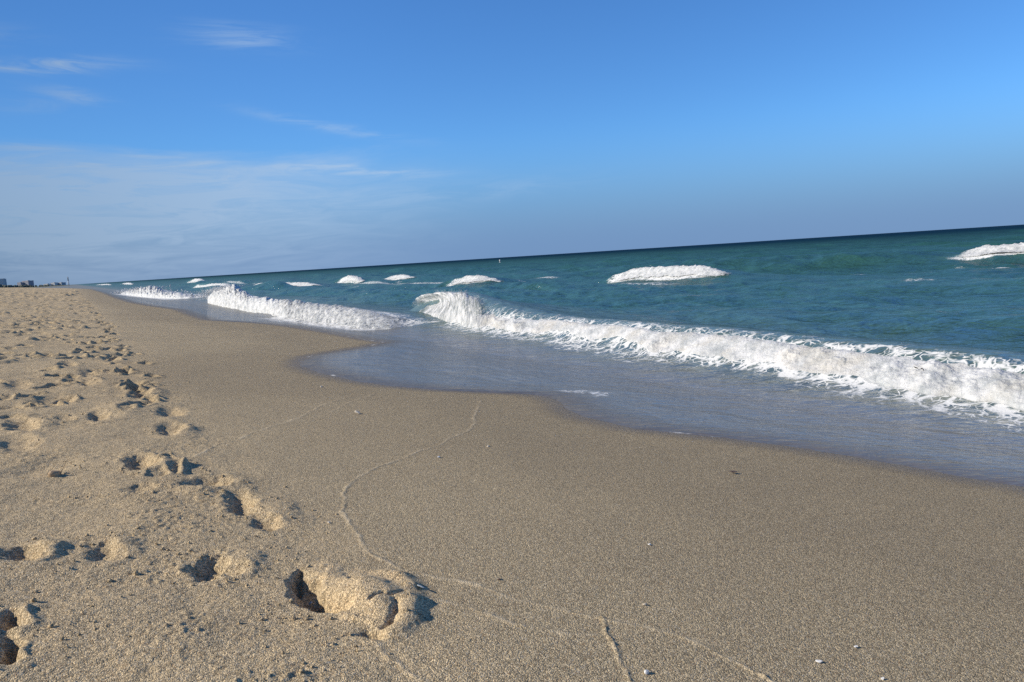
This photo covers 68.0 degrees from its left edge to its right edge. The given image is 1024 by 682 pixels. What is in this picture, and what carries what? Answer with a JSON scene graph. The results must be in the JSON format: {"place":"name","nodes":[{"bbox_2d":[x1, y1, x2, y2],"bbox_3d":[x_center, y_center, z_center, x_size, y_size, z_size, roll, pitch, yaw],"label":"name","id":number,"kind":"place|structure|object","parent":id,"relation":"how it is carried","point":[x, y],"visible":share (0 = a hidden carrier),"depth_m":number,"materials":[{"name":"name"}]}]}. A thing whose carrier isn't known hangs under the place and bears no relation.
{"place":"outdoors","nodes":[
{"label":"outdoors","id":0,"kind":"place"},
{"bbox_2d":[27,284,79,287],"bbox_3d":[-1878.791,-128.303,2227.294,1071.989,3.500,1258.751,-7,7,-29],"label":"headland","id":1,"kind":"structure","parent":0,"point":[47,286],"depth_m":2038.80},
{"bbox_2d":[0,284,48,287],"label":"tree belt","id":2,"kind":"object","parent":1,"relation":"on","point":[8,286],"visible":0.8,"depth_m":2023.18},
{"bbox_2d":[22,280,33,285],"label":"building","id":3,"kind":"structure","parent":1,"relation":"on","point":[28,282],"depth_m":2181.33,"materials":[{"name":"grey glass"}]},
{"bbox_2d":[0,287,1023,681],"bbox_3d":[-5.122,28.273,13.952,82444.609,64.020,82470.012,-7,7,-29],"label":"sand","id":4,"kind":"structure","parent":0,"point":[772,563],"depth_m":2.37,"materials":[{"name":"beige sand"}]},
{"bbox_2d":[46,459,67,476],"bbox_3d":[-1.809,0.514,3.024,0.063,0.094,0.081,-3,6,8],"label":"pebble","id":5,"kind":"object","parent":4,"relation":"on","point":[53,473],"visible":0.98,"depth_m":3.00,"materials":[{"name":"beige stone"}]},
{"bbox_2d":[0,0,1023,286],"label":"sky","id":6,"kind":"structure","parent":0,"point":[140,139],"materials":[{"name":"blue"}]},
{"bbox_2d":[35,224,1023,486],"bbox_3d":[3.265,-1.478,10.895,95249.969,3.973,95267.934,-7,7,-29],"label":"sea","id":7,"kind":"structure","parent":0,"point":[929,296],"depth_m":10.55,"materials":[{"name":"blue liquid"}]},
{"bbox_2d":[111,284,204,298],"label":"breaking wave","id":8,"kind":"object","parent":7,"relation":"on","point":[150,291],"visible":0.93,"depth_m":53.28,"materials":[{"name":"liquid"}]},
{"bbox_2d":[190,278,204,281],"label":"whitecap","id":9,"kind":"object","parent":7,"relation":"on","point":[196,279],"visible":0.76,"depth_m":161.97,"materials":[{"name":"liquid"}]},
{"bbox_2d":[198,283,230,287],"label":"whitecap","id":10,"kind":"object","parent":7,"relation":"on","point":[211,284],"visible":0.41,"depth_m":86.98,"materials":[{"name":"liquid"}]},
{"bbox_2d":[185,274,399,328],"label":"breaking wave","id":11,"kind":"object","parent":7,"relation":"on","point":[233,296],"visible":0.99,"depth_m":21.27,"materials":[{"name":"liquid"}]},
{"bbox_2d":[286,282,318,285],"bbox_3d":[-17.582,-4.399,58.971,0.905,0.458,15.800,-8,8,-34],"label":"whitecap","id":12,"kind":"object","parent":7,"relation":"on","point":[300,284],"visible":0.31,"depth_m":56.09,"materials":[{"name":"liquid"}]},
{"bbox_2d":[341,275,364,281],"bbox_3d":[-13.432,-5.273,64.413,1.077,0.655,6.333,-7,7,-29],"label":"whitecap","id":13,"kind":"object","parent":7,"relation":"on","point":[352,278],"visible":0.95,"depth_m":64.30,"materials":[{"name":"liquid"}]},
{"bbox_2d":[386,274,413,279],"bbox_3d":[-8.364,-4.825,57.396,0.776,0.421,5.355,-7,7,-29],"label":"whitecap","id":14,"kind":"object","parent":7,"relation":"on","point":[401,276],"visible":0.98,"depth_m":57.41,"materials":[{"name":"liquid"}]},
{"bbox_2d":[451,275,503,284],"bbox_3d":[-1.795,-3.004,37.424,0.810,0.500,4.712,-8,8,-33],"label":"whitecap","id":15,"kind":"object","parent":7,"relation":"on","point":[469,278],"visible":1,"depth_m":37.59,"materials":[{"name":"liquid"}]},
{"bbox_2d":[616,265,730,280],"bbox_3d":[6.061,-2.613,29.279,0.917,0.591,6.533,-7,7,-29],"label":"whitecap","id":16,"kind":"object","parent":7,"relation":"on","point":[672,271],"visible":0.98,"depth_m":29.07,"materials":[{"name":"liquid"}]},
{"bbox_2d":[416,287,1023,410],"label":"breaking wave","id":17,"kind":"object","parent":7,"relation":"on","point":[964,381],"visible":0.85,"depth_m":6.94,"materials":[{"name":"liquid"}]},
{"bbox_2d":[960,242,1023,256],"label":"whitecap","id":18,"kind":"object","parent":7,"relation":"on","point":[989,249],"visible":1,"depth_m":26.79,"materials":[{"name":"liquid"}]}
]}

